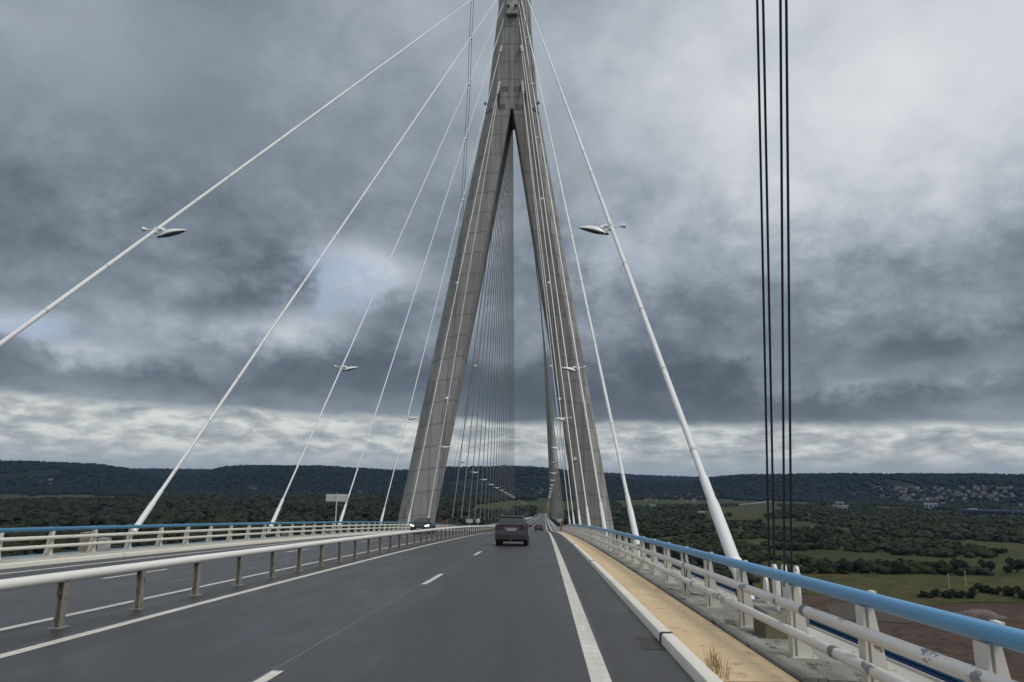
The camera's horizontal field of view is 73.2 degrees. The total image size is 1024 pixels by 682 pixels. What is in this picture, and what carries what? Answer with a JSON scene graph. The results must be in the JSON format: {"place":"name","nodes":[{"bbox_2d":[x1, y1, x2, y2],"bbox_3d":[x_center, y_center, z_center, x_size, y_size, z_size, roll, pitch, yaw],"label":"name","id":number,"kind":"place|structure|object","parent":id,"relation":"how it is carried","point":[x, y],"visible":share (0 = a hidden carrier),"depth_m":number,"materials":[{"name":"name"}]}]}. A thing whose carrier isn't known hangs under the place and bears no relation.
{"place":"outdoors","nodes":[
{"label":"outdoors","id":0,"kind":"place"},
{"bbox_2d":[1,495,121,499],"bbox_3d":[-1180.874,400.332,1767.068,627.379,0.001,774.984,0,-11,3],"label":"meadow","id":1,"kind":"structure","parent":0,"point":[37,496],"depth_m":1823.11,"materials":[{"name":"green plant"}]},
{"bbox_2d":[0,515,534,563],"bbox_3d":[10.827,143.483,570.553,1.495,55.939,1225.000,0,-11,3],"label":"pavement","id":2,"kind":"structure","parent":0,"point":[40,557],"depth_m":27.16,"materials":[{"name":"concrete"}]},
{"bbox_2d":[78,532,97,551],"bbox_3d":[-15.802,7.481,25.694,0.450,0.680,0.430,0,-11,3],"label":"junction box","id":3,"kind":"object","parent":2,"relation":"on","point":[85,547],"visible":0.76,"depth_m":25.51,"materials":[{"name":"metal"}]},
{"bbox_2d":[97,538,110,549],"bbox_3d":[-15.712,7.819,26.540,0.370,0.440,0.330,0,-11,3],"label":"junction box","id":4,"kind":"object","parent":2,"relation":"on","point":[103,547],"visible":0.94,"depth_m":26.41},
{"bbox_2d":[0,516,531,559],"bbox_3d":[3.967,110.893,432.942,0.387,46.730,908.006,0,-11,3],"label":"bridge railing","id":5,"kind":"object","parent":2,"relation":"on","point":[50,545],"visible":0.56,"depth_m":29.72,"materials":[{"name":"metal"}]},
{"bbox_2d":[326,493,348,532],"bbox_3d":[-14.313,14.009,56.028,1.850,3.140,0.138,0,-11,3],"label":"road sign","id":6,"kind":"object","parent":2,"relation":"on","point":[338,497],"visible":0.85,"depth_m":56.28,"materials":[{"name":"metal"}]},
{"bbox_2d":[0,513,694,681],"bbox_3d":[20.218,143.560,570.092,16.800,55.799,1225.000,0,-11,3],"label":"road","id":7,"kind":"structure","parent":0,"point":[492,611],"depth_m":11.03,"materials":[{"name":"asphalt"}]},
{"bbox_2d":[0,517,531,568],"bbox_3d":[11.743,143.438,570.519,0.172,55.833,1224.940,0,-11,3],"label":"kerb","id":8,"kind":"structure","parent":7,"relation":"on","point":[49,561],"depth_m":26.53,"materials":[{"name":"paint"}]},
{"bbox_2d":[2,518,529,573],"bbox_3d":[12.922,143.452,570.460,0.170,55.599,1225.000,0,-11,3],"label":"road marking","id":9,"kind":"object","parent":7,"relation":"on","point":[143,558],"visible":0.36,"depth_m":23.59,"materials":[{"name":"paint"}]},
{"bbox_2d":[0,517,537,628],"bbox_3d":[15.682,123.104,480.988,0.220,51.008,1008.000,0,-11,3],"label":"median barrier","id":10,"kind":"object","parent":7,"relation":"on","point":[63,579],"visible":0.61,"depth_m":13.86,"materials":[{"name":"metal"}]},
{"bbox_2d":[0,517,539,657],"bbox_3d":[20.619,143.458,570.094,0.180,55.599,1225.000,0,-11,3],"label":"road marking","id":11,"kind":"object","parent":7,"relation":"on","point":[10,653],"visible":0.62,"depth_m":11.31,"materials":[{"name":"paint"}]},
{"bbox_2d":[0,516,539,630],"bbox_3d":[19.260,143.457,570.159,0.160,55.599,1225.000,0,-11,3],"label":"road marking","id":12,"kind":"object","parent":7,"relation":"on","point":[34,622],"visible":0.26,"depth_m":13.41,"materials":[{"name":"paint"}]},
{"bbox_2d":[254,543,495,681],"bbox_3d":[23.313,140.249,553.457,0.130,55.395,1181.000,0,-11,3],"label":"road marking","id":13,"kind":"object","parent":7,"relation":"on","point":[268,676],"visible":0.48,"depth_m":7.43,"materials":[{"name":"paint"}]},
{"bbox_2d":[410,517,435,533],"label":"car","id":14,"kind":"object","parent":7,"relation":"on","point":[418,523],"visible":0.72,"depth_m":65.52,"materials":[{"name":"black paint"}]},
{"bbox_2d":[495,515,531,545],"bbox_3d":[0.068,10.975,40.087,2.120,1.677,4.430,0,-14,3],"label":"car","id":15,"kind":"object","parent":7,"relation":"on","point":[511,528],"visible":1,"depth_m":38.11,"materials":[{"name":"grey paint"}]},
{"bbox_2d":[545,519,611,681],"bbox_3d":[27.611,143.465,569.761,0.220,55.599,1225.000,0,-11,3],"label":"road marking","id":16,"kind":"object","parent":7,"relation":"on","point":[596,667],"visible":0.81,"depth_m":10.14,"materials":[{"name":"paint"}]},
{"bbox_2d":[546,518,722,681],"bbox_3d":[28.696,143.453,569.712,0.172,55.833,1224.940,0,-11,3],"label":"kerb","id":17,"kind":"structure","parent":7,"relation":"on","point":[695,667],"depth_m":9.77,"materials":[{"name":"paint"}]},
{"bbox_2d":[634,637,666,649],"bbox_3d":[1.883,4.142,9.443,0.319,0.041,0.900,0,-11,3],"label":"road patch","id":18,"kind":"object","parent":7,"relation":"on","point":[650,643],"visible":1,"depth_m":9.41,"materials":[{"name":"asphalt"}]},
{"bbox_2d":[1,520,965,681],"bbox_3d":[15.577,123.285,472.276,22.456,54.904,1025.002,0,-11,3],"label":"bridge deck","id":19,"kind":"structure","parent":0,"point":[906,668],"depth_m":9.37,"materials":[{"name":"concrete"}]},
{"bbox_2d":[746,0,809,626],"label":"tie rope","id":20,"kind":"object","parent":19,"relation":"attached to","point":[763,606],"visible":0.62,"depth_m":10.53,"materials":[{"name":"black"}]},
{"bbox_2d":[473,501,536,511],"bbox_3d":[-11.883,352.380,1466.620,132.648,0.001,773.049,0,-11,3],"label":"meadow","id":21,"kind":"structure","parent":0,"point":[507,505],"depth_m":1529.07,"materials":[{"name":"green plant"}]},
{"bbox_2d":[0,466,1023,604],"bbox_3d":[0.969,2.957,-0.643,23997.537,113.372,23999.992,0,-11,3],"label":"terrain","id":22,"kind":"structure","parent":0,"point":[1015,551],"depth_m":727.20,"materials":[{"name":"plant"}]},
{"bbox_2d":[26,512,44,518],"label":"marsh tree","id":23,"kind":"object","parent":22,"relation":"on","point":[34,515],"visible":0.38,"depth_m":781.64,"materials":[{"name":"green plant"}]},
{"bbox_2d":[0,491,539,556],"bbox_3d":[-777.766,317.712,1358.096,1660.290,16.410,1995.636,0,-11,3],"label":"wood","id":24,"kind":"object","parent":22,"relation":"on","point":[129,520],"visible":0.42,"depth_m":948.40,"materials":[{"name":"green plant"}]},
{"bbox_2d":[129,468,699,481],"bbox_3d":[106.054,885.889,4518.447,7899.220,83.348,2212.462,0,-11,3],"label":"hillside wood","id":25,"kind":"object","parent":22,"relation":"on","point":[631,476],"visible":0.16,"depth_m":4892.37,"materials":[{"name":"green plant"}]},
{"bbox_2d":[396,0,613,536],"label":"bridge tower","id":26,"kind":"structure","parent":22,"relation":"on","point":[510,114],"depth_m":127.09,"materials":[{"name":"concrete"}]},
{"bbox_2d":[0,0,470,346],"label":"stay cable","id":27,"kind":"object","parent":26,"relation":"attached to","point":[25,325],"visible":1,"depth_m":29.59,"materials":[{"name":"white plastic"}]},
{"bbox_2d":[141,226,186,237],"bbox_3d":[-14.527,-4.540,28.797,1.963,0.499,0.440,0,-11,3],"label":"street lamp","id":28,"kind":"object","parent":27,"relation":"attached to","point":[168,233],"visible":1,"depth_m":28.72,"materials":[{"name":"white"}]},
{"bbox_2d":[121,0,496,544],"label":"stay cable","id":29,"kind":"object","parent":26,"relation":"attached to","point":[145,513],"visible":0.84,"depth_m":39.01,"materials":[{"name":"white plastic"}]},
{"bbox_2d":[435,0,473,522],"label":"tie rope","id":30,"kind":"object","parent":29,"relation":"attached to","point":[446,398],"visible":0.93,"depth_m":110.82,"materials":[{"name":"black"}]},
{"bbox_2d":[266,1,504,534],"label":"stay cable","id":31,"kind":"object","parent":26,"relation":"attached to","point":[276,513],"visible":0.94,"depth_m":56.97,"materials":[{"name":"white metal"}]},
{"bbox_2d":[336,20,503,530],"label":"stay cable","id":32,"kind":"object","parent":26,"relation":"attached to","point":[342,514],"visible":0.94,"depth_m":74.00,"materials":[{"name":"white metal"}]},
{"bbox_2d":[379,45,501,523],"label":"stay cable","id":33,"kind":"object","parent":26,"relation":"attached to","point":[382,515],"visible":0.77,"depth_m":90.67,"materials":[{"name":"white metal"}]},
{"bbox_2d":[407,81,500,528],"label":"stay cable","id":34,"kind":"object","parent":26,"relation":"attached to","point":[498,87],"visible":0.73,"depth_m":104.40,"materials":[{"name":"white metal"}]},
{"bbox_2d":[428,103,496,517],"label":"stay cable","id":35,"kind":"object","parent":26,"relation":"attached to","point":[460,321],"visible":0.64,"depth_m":114.61,"materials":[{"name":"white metal"}]},
{"bbox_2d":[452,262,486,516],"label":"stay cable","id":36,"kind":"object","parent":26,"relation":"attached to","point":[469,391],"visible":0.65,"depth_m":131.73,"materials":[{"name":"metal"}]},
{"bbox_2d":[461,232,492,518],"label":"stay cable","id":37,"kind":"object","parent":26,"relation":"attached to","point":[476,377],"visible":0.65,"depth_m":141.75,"materials":[{"name":"metal"}]},
{"bbox_2d":[468,216,495,519],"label":"stay cable","id":38,"kind":"object","parent":26,"relation":"attached to","point":[482,365],"visible":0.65,"depth_m":150.81,"materials":[{"name":"metal"}]},
{"bbox_2d":[474,206,497,519],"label":"stay cable","id":39,"kind":"object","parent":26,"relation":"attached to","point":[486,359],"visible":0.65,"depth_m":159.17,"materials":[{"name":"metal"}]},
{"bbox_2d":[480,196,499,514],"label":"stay cable","id":40,"kind":"object","parent":26,"relation":"attached to","point":[490,349],"visible":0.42,"depth_m":166.86,"materials":[{"name":"metal"}]},
{"bbox_2d":[484,191,500,519],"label":"stay cable","id":41,"kind":"object","parent":26,"relation":"attached to","point":[492,350],"visible":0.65,"depth_m":174.63,"materials":[{"name":"metal"}]},
{"bbox_2d":[488,181,502,519],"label":"stay cable","id":42,"kind":"object","parent":26,"relation":"attached to","point":[495,345],"visible":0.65,"depth_m":182.41,"materials":[{"name":"metal"}]},
{"bbox_2d":[491,176,503,519],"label":"stay cable","id":43,"kind":"object","parent":26,"relation":"attached to","point":[497,340],"visible":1,"depth_m":188.23,"materials":[{"name":"metal"}]},
{"bbox_2d":[495,171,504,503],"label":"stay cable","id":44,"kind":"object","parent":26,"relation":"attached to","point":[499,338],"visible":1,"depth_m":194.65,"materials":[{"name":"metal"}]},
{"bbox_2d":[497,166,505,518],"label":"stay cable","id":45,"kind":"object","parent":26,"relation":"attached to","point":[501,332],"visible":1,"depth_m":204.15,"materials":[{"name":"metal"}]},
{"bbox_2d":[500,161,506,502],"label":"stay cable","id":46,"kind":"object","parent":26,"relation":"attached to","point":[503,328],"visible":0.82,"depth_m":209.28,"materials":[{"name":"metal"}]},
{"bbox_2d":[449,167,509,523],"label":"tie rope","id":47,"kind":"object","parent":46,"relation":"attached to","point":[455,466],"visible":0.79,"depth_m":147.09,"materials":[{"name":"black"}]},
{"bbox_2d":[502,156,507,511],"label":"stay cable","id":48,"kind":"object","parent":26,"relation":"attached to","point":[504,333],"visible":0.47,"depth_m":220.56,"materials":[{"name":"metal"}]},
{"bbox_2d":[504,178,507,507],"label":"stay cable","id":49,"kind":"object","parent":26,"relation":"attached to","point":[506,327],"visible":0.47,"depth_m":222.13,"materials":[{"name":"metal"}]},
{"bbox_2d":[506,156,508,480],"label":"stay cable","id":50,"kind":"object","parent":26,"relation":"attached to","point":[507,311],"visible":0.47,"depth_m":228.37,"materials":[{"name":"metal"}]},
{"bbox_2d":[507,146,509,515],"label":"stay cable","id":51,"kind":"object","parent":26,"relation":"attached to","point":[508,308],"visible":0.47,"depth_m":237.16,"materials":[{"name":"metal"}]},
{"bbox_2d":[509,141,510,479],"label":"stay cable","id":52,"kind":"object","parent":26,"relation":"attached to","point":[509,346],"visible":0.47,"depth_m":267.24,"materials":[{"name":"metal"}]},
{"bbox_2d":[510,400,510,515],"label":"stay cable","id":53,"kind":"object","parent":26,"relation":"attached to","point":[510,457],"visible":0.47,"depth_m":312.42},
{"bbox_2d":[511,136,511,283],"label":"stay cable","id":54,"kind":"object","parent":26,"relation":"attached to","point":[511,209],"visible":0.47,"depth_m":223.22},
{"bbox_2d":[512,130,512,341],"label":"stay cable","id":55,"kind":"object","parent":26,"relation":"attached to","point":[512,235],"visible":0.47,"depth_m":236.36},
{"bbox_2d":[513,229,513,370],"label":"stay cable","id":56,"kind":"object","parent":26,"relation":"attached to","point":[513,299],"visible":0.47,"depth_m":265.00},
{"bbox_2d":[524,106,570,523],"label":"stay cable","id":57,"kind":"object","parent":26,"relation":"attached to","point":[548,328],"visible":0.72,"depth_m":113.55,"materials":[{"name":"white metal"}]},
{"bbox_2d":[540,295,554,519],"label":"stay cable","id":58,"kind":"object","parent":26,"relation":"attached to","point":[549,444],"visible":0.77,"depth_m":233.08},
{"bbox_2d":[544,317,566,521],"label":"tie rope","id":59,"kind":"object","parent":58,"relation":"attached to","point":[556,423],"visible":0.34,"depth_m":137.34,"materials":[{"name":"black"}]},
{"bbox_2d":[521,80,574,523],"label":"stay cable","id":60,"kind":"object","parent":26,"relation":"attached to","point":[522,87],"visible":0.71,"depth_m":103.93,"materials":[{"name":"white metal"}]},
{"bbox_2d":[538,279,557,515],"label":"stay cable","id":61,"kind":"object","parent":26,"relation":"attached to","point":[551,438],"depth_m":174.52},
{"bbox_2d":[539,289,556,514],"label":"stay cable","id":62,"kind":"object","parent":26,"relation":"attached to","point":[551,446],"depth_m":187.12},
{"bbox_2d":[539,287,556,520],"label":"stay cable","id":63,"kind":"object","parent":26,"relation":"attached to","point":[551,451],"visible":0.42,"depth_m":199.17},
{"bbox_2d":[538,280,558,515],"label":"stay cable","id":64,"kind":"object","parent":26,"relation":"attached to","point":[551,435],"visible":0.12,"depth_m":163.28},
{"bbox_2d":[534,254,563,518],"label":"stay cable","id":65,"kind":"object","parent":26,"relation":"attached to","point":[549,389],"visible":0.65,"depth_m":131.04,"materials":[{"name":"metal"}]},
{"bbox_2d":[537,273,560,518],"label":"stay cable","id":66,"kind":"object","parent":26,"relation":"attached to","point":[552,436],"visible":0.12,"depth_m":152.20,"materials":[{"name":"metal"}]},
{"bbox_2d":[537,274,561,518],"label":"stay cable","id":67,"kind":"object","parent":26,"relation":"attached to","point":[552,429],"visible":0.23,"depth_m":140.92,"materials":[{"name":"metal"}]},
{"bbox_2d":[520,45,580,524],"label":"stay cable","id":68,"kind":"object","parent":26,"relation":"attached to","point":[521,50],"visible":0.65,"depth_m":89.86,"materials":[{"name":"white metal"}]},
{"bbox_2d":[519,20,590,528],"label":"stay cable","id":69,"kind":"object","parent":26,"relation":"attached to","point":[588,517],"visible":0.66,"depth_m":73.45,"materials":[{"name":"white metal"}]},
{"bbox_2d":[518,1,607,535],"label":"stay cable","id":70,"kind":"object","parent":26,"relation":"attached to","point":[602,515],"visible":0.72,"depth_m":56.04,"materials":[{"name":"white metal"}]},
{"bbox_2d":[561,366,585,371],"bbox_3d":[4.819,2.197,54.208,1.963,0.499,0.440,0,-11,3],"label":"street lamp","id":71,"kind":"object","parent":70,"relation":"attached to","point":[572,369],"visible":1,"depth_m":54.12,"materials":[{"name":"white"}]},
{"bbox_2d":[521,0,639,555],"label":"stay cable","id":72,"kind":"object","parent":26,"relation":"attached to","point":[633,524],"visible":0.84,"depth_m":37.37,"materials":[{"name":"white metal"}]},
{"bbox_2d":[527,0,754,598],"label":"stay cable","id":73,"kind":"object","parent":26,"relation":"attached to","point":[724,533],"visible":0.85,"depth_m":17.68,"materials":[{"name":"white plastic"}]},
{"bbox_2d":[524,0,567,519],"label":"tie rope","id":74,"kind":"object","parent":73,"relation":"attached to","point":[548,282],"visible":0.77,"depth_m":110.03,"materials":[{"name":"white"}]},
{"bbox_2d":[577,223,625,234],"bbox_3d":[3.622,-4.524,27.933,1.963,0.499,0.440,0,-11,3],"label":"street lamp","id":75,"kind":"object","parent":73,"relation":"attached to","point":[597,230],"visible":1,"depth_m":27.85,"materials":[{"name":"white"}]},
{"bbox_2d":[0,459,1023,504],"bbox_3d":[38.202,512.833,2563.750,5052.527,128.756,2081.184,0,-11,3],"label":"hillside wood","id":76,"kind":"object","parent":22,"relation":"on","point":[229,476],"visible":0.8,"depth_m":2518.78,"materials":[{"name":"green plant"}]},
{"bbox_2d":[549,497,1023,542],"bbox_3d":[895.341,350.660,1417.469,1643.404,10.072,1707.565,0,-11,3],"label":"scrub","id":77,"kind":"object","parent":22,"relation":"on","point":[961,530],"visible":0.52,"depth_m":1054.15,"materials":[{"name":"green plant"}]},
{"bbox_2d":[613,524,1023,578],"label":"scrub","id":78,"kind":"object","parent":22,"relation":"on","point":[947,570],"visible":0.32,"depth_m":596.46,"materials":[{"name":"green plant"}]},
{"bbox_2d":[838,558,851,570],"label":"marsh tree","id":79,"kind":"object","parent":22,"relation":"on","point":[845,565],"visible":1,"depth_m":444.14,"materials":[{"name":"green plant"}]},
{"bbox_2d":[852,558,864,569],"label":"marsh tree","id":80,"kind":"object","parent":22,"relation":"on","point":[858,564],"visible":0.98,"depth_m":452.54,"materials":[{"name":"green plant"}]},
{"bbox_2d":[882,561,899,568],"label":"marsh tree","id":81,"kind":"object","parent":22,"relation":"on","point":[889,563],"visible":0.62,"depth_m":451.89,"materials":[{"name":"green plant"}]},
{"bbox_2d":[924,503,937,508],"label":"office building","id":82,"kind":"structure","parent":22,"relation":"on","point":[930,505],"depth_m":1562.18,"materials":[{"name":"white glass"}]},
{"bbox_2d":[932,559,945,568],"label":"marsh tree","id":83,"kind":"object","parent":22,"relation":"on","point":[939,564],"visible":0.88,"depth_m":455.41,"materials":[{"name":"green plant"}]},
{"bbox_2d":[950,558,968,568],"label":"marsh tree","id":84,"kind":"object","parent":22,"relation":"on","point":[958,564],"visible":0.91,"depth_m":456.51,"materials":[{"name":"green plant"}]},
{"bbox_2d":[978,559,995,569],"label":"marsh tree","id":85,"kind":"object","parent":22,"relation":"on","point":[989,564],"visible":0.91,"depth_m":460.48,"materials":[{"name":"green plant"}]},
{"bbox_2d":[961,509,1023,515],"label":"warehouse","id":86,"kind":"structure","parent":22,"relation":"on","point":[990,512],"depth_m":1228.69,"materials":[{"name":"grey metal"}]},
{"bbox_2d":[1005,557,1023,572],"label":"marsh tree","id":87,"kind":"object","parent":22,"relation":"on","point":[1017,565],"visible":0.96,"depth_m":460.61,"materials":[{"name":"green plant"}]},
{"bbox_2d":[0,0,1023,476],"label":"sky","id":88,"kind":"structure","parent":0,"point":[906,117],"materials":[{"name":"grey"}]},
{"bbox_2d":[542,501,574,512],"bbox_3d":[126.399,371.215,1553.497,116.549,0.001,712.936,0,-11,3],"label":"meadow","id":89,"kind":"structure","parent":0,"point":[566,507],"depth_m":1488.48,"materials":[{"name":"green plant"}]},
{"bbox_2d":[548,520,799,681],"bbox_3d":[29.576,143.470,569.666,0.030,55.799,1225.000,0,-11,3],"label":"pavement gutter","id":90,"kind":"object","parent":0,"point":[721,629],"visible":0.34,"depth_m":9.19,"materials":[{"name":"grey"}]},
{"bbox_2d":[557,531,798,681],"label":"pavement","id":91,"kind":"structure","parent":0,"point":[689,628],"depth_m":9.87,"materials":[{"name":"concrete"}]},
{"bbox_2d":[700,642,730,679],"bbox_3d":[2.180,3.388,7.290,0.227,0.280,0.786,0,-11,3],"label":"weed","id":92,"kind":"object","parent":91,"relation":"on","point":[714,661],"visible":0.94,"depth_m":7.30,"materials":[{"name":"beige plant"}]},
{"bbox_2d":[651,530,744,539],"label":"meadow","id":93,"kind":"structure","parent":0,"point":[669,538],"depth_m":712.40,"materials":[{"name":"green plant"}]},
{"bbox_2d":[546,513,860,681],"bbox_3d":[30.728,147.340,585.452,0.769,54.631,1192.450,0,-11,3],"label":"pavement edge","id":94,"kind":"object","parent":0,"point":[823,667],"visible":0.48,"depth_m":8.99,"materials":[{"name":"concrete"}]},
{"bbox_2d":[753,614,787,638],"bbox_3d":[3.578,3.905,9.410,0.430,0.220,0.580,0,-11,3],"label":"junction box","id":95,"kind":"object","parent":94,"relation":"on","point":[764,630],"visible":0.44,"depth_m":9.19,"materials":[{"name":"metal"}]},
{"bbox_2d":[548,518,1023,681],"bbox_3d":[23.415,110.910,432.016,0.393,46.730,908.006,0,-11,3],"label":"bridge railing","id":96,"kind":"object","parent":94,"relation":"on","point":[869,663],"visible":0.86,"depth_m":6.68,"materials":[{"name":"metal"}]},
{"bbox_2d":[615,500,814,506],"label":"meadow","id":97,"kind":"structure","parent":0,"point":[638,502],"depth_m":1891.72,"materials":[{"name":"green plant"}]},
{"bbox_2d":[703,505,780,519],"bbox_3d":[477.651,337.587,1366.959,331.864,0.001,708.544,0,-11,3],"label":"meadow","id":98,"kind":"structure","parent":0,"point":[747,512],"depth_m":1341.49,"materials":[{"name":"green plant"}]},
{"bbox_2d":[733,539,777,544],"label":"meadow","id":99,"kind":"structure","parent":0,"point":[755,541],"depth_m":685.78,"materials":[{"name":"green plant"}]},
{"bbox_2d":[825,603,913,622],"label":"gravel","id":100,"kind":"structure","parent":0,"point":[845,611],"depth_m":308.82,"materials":[{"name":"gravel"}]},
{"bbox_2d":[753,573,1023,604],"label":"grass field","id":101,"kind":"structure","parent":0,"point":[907,587],"depth_m":399.90,"materials":[{"name":"plant"}]},
{"bbox_2d":[966,590,976,598],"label":"shrub","id":102,"kind":"object","parent":101,"relation":"on","point":[972,594],"visible":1,"depth_m":353.74,"materials":[{"name":"green plant"}]},
{"bbox_2d":[974,582,990,592],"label":"shrub","id":103,"kind":"object","parent":101,"relation":"on","point":[984,588],"visible":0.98,"depth_m":373.05,"materials":[{"name":"green plant"}]},
{"bbox_2d":[989,586,1002,594],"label":"shrub","id":104,"kind":"object","parent":101,"relation":"on","point":[998,590],"visible":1,"depth_m":367.40,"materials":[{"name":"green plant"}]},
{"bbox_2d":[1002,585,1014,595],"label":"shrub","id":105,"kind":"object","parent":101,"relation":"on","point":[1008,591],"visible":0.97,"depth_m":362.37,"materials":[{"name":"green plant"}]},
{"bbox_2d":[1012,586,1023,598],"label":"shrub","id":106,"kind":"object","parent":101,"relation":"on","point":[1019,591],"visible":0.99,"depth_m":357.35,"materials":[{"name":"green plant"}]},
{"bbox_2d":[781,595,1023,681],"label":"bare earth","id":107,"kind":"structure","parent":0,"point":[950,644],"depth_m":272.46,"materials":[{"name":"soil"}]},
{"bbox_2d":[956,609,1009,620],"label":"rubble heap","id":108,"kind":"object","parent":107,"relation":"on","point":[984,614],"visible":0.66,"depth_m":299.67,"materials":[{"name":"stone"}]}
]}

